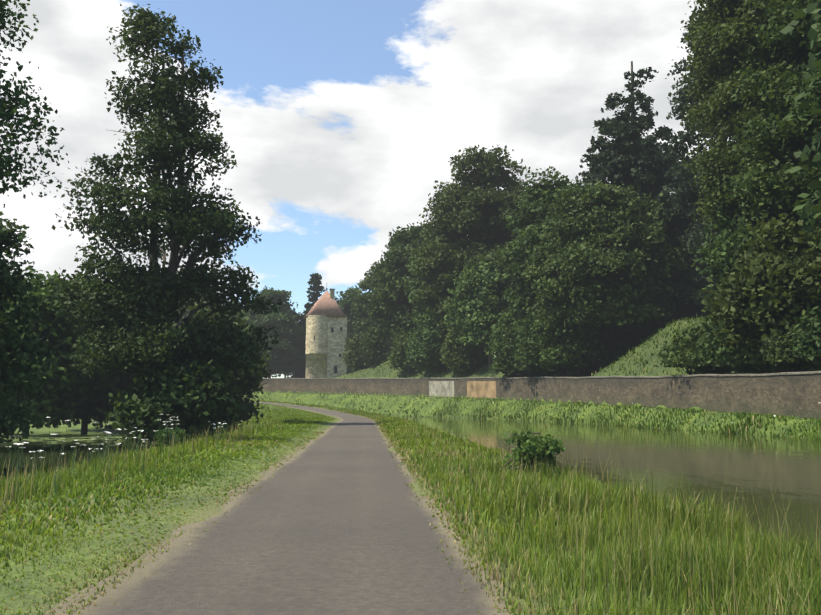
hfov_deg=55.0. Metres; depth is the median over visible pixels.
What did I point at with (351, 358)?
bush
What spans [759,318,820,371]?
park hedge
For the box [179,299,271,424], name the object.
riverside tree
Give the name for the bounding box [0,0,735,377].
sky
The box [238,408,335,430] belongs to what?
grass
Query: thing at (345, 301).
park tree
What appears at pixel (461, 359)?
bush
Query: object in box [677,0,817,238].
park tree
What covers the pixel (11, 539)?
grass
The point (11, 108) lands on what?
riverside tree
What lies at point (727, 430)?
bank grass
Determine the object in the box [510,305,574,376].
bush
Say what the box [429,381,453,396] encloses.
pale wall patch
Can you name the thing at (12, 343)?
riverside tree
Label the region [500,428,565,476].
verge shrub
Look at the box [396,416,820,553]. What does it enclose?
canal water
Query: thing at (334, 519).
tow path
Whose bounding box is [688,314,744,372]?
park hedge
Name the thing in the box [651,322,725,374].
park hedge
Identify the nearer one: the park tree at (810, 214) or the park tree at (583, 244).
the park tree at (810, 214)
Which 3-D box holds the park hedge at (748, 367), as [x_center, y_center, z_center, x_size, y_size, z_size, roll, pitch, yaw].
[25.435,2.727,58.123,5.953,6.842,5.438,0,-7,-3]
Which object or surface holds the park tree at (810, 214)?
on the ground at (481, 371)
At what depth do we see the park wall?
72.32 m
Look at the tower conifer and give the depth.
204.04 m
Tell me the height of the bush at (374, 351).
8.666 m
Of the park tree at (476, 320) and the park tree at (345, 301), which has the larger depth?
the park tree at (345, 301)
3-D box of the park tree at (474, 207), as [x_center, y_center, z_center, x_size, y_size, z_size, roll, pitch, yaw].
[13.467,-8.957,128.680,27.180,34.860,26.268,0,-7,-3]
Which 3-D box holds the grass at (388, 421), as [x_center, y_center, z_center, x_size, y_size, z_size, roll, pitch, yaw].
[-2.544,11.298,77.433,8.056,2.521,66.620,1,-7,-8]
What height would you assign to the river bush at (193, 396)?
7.276 m
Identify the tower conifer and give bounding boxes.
[291,273,325,377]
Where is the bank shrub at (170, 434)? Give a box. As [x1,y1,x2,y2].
[155,425,187,445]
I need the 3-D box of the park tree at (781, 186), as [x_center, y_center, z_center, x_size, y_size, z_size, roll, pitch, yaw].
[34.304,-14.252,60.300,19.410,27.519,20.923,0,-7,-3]
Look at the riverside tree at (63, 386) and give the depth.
63.34 m
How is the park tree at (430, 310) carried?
on the ground at (481, 371)
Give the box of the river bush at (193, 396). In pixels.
[104,352,247,441]
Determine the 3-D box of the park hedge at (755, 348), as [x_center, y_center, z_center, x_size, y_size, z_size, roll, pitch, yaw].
[26.639,2.861,56.037,6.076,3.989,6.725,0,-7,-3]
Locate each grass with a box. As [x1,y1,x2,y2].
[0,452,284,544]
[0,526,172,614]
[7,399,293,410]
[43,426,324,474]
[237,391,447,416]
[238,399,345,409]
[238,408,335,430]
[332,360,463,377]
[332,409,432,431]
[379,426,513,465]
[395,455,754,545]
[429,397,819,435]
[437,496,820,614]
[588,314,723,376]
[771,418,820,440]
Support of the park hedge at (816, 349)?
on the ground at (481, 371)
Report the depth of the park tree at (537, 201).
102.16 m
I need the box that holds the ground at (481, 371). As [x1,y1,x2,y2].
[0,316,820,614]
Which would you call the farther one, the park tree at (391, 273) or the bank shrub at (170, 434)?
the park tree at (391, 273)
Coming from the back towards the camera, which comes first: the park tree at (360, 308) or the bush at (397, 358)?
the park tree at (360, 308)
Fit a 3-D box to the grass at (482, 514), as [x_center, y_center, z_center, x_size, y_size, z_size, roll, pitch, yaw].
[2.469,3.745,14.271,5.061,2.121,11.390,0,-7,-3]
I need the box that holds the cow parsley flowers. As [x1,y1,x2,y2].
[7,390,819,505]
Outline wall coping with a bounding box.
[263,371,820,378]
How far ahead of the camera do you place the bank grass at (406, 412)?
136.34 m
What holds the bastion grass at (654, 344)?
on the ground at (481, 371)
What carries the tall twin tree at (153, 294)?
on the ground at (481, 371)
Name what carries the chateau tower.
on the ground at (481, 371)
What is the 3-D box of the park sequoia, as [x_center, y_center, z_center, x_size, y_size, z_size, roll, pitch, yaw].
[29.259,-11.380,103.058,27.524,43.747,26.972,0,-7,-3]
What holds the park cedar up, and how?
on the ground at (481, 371)
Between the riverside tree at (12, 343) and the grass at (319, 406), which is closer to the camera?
the riverside tree at (12, 343)
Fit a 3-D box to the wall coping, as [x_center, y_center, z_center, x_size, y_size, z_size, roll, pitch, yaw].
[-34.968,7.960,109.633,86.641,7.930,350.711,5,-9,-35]
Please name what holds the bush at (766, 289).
on the ground at (481, 371)
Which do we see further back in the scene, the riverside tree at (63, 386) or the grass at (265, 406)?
the grass at (265, 406)
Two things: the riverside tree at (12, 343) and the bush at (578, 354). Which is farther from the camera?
the bush at (578, 354)
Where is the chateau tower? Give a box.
[303,285,347,377]
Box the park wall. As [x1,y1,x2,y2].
[251,373,820,418]
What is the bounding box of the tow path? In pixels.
[45,401,509,614]
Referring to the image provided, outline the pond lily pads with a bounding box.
[0,432,156,443]
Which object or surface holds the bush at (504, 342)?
on the ground at (481, 371)
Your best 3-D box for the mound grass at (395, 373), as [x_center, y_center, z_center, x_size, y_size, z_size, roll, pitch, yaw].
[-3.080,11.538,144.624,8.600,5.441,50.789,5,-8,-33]
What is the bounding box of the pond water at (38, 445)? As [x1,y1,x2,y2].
[0,431,162,480]
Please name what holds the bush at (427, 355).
on the ground at (481, 371)
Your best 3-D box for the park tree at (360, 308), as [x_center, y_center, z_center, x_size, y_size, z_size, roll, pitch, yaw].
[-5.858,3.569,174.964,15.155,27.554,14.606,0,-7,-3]
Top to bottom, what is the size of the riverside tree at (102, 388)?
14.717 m
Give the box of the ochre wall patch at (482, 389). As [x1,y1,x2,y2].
[467,381,495,397]
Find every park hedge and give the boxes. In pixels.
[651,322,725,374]
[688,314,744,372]
[712,312,782,373]
[735,320,811,373]
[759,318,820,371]
[779,306,820,365]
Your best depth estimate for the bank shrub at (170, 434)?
29.13 m
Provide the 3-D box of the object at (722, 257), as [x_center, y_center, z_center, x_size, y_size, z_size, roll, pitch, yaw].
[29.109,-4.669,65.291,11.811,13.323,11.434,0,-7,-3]
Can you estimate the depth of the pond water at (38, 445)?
44.13 m
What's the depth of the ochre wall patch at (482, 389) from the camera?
111.41 m
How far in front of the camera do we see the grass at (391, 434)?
26.83 m
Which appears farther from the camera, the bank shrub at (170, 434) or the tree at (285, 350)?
the tree at (285, 350)
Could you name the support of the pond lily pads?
on the pond water at (38, 445)
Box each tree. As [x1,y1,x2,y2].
[0,0,70,242]
[0,211,56,443]
[0,267,97,435]
[42,3,282,377]
[44,304,142,431]
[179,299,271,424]
[242,286,305,377]
[335,286,364,373]
[350,269,395,363]
[360,220,433,342]
[403,225,461,345]
[410,144,530,351]
[443,254,528,369]
[495,166,587,334]
[521,174,692,368]
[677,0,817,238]
[721,0,820,257]
[775,0,820,231]
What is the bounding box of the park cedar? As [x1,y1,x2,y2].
[652,3,739,257]
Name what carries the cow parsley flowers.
on the ground at (481, 371)
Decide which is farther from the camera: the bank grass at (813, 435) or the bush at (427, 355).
the bush at (427, 355)

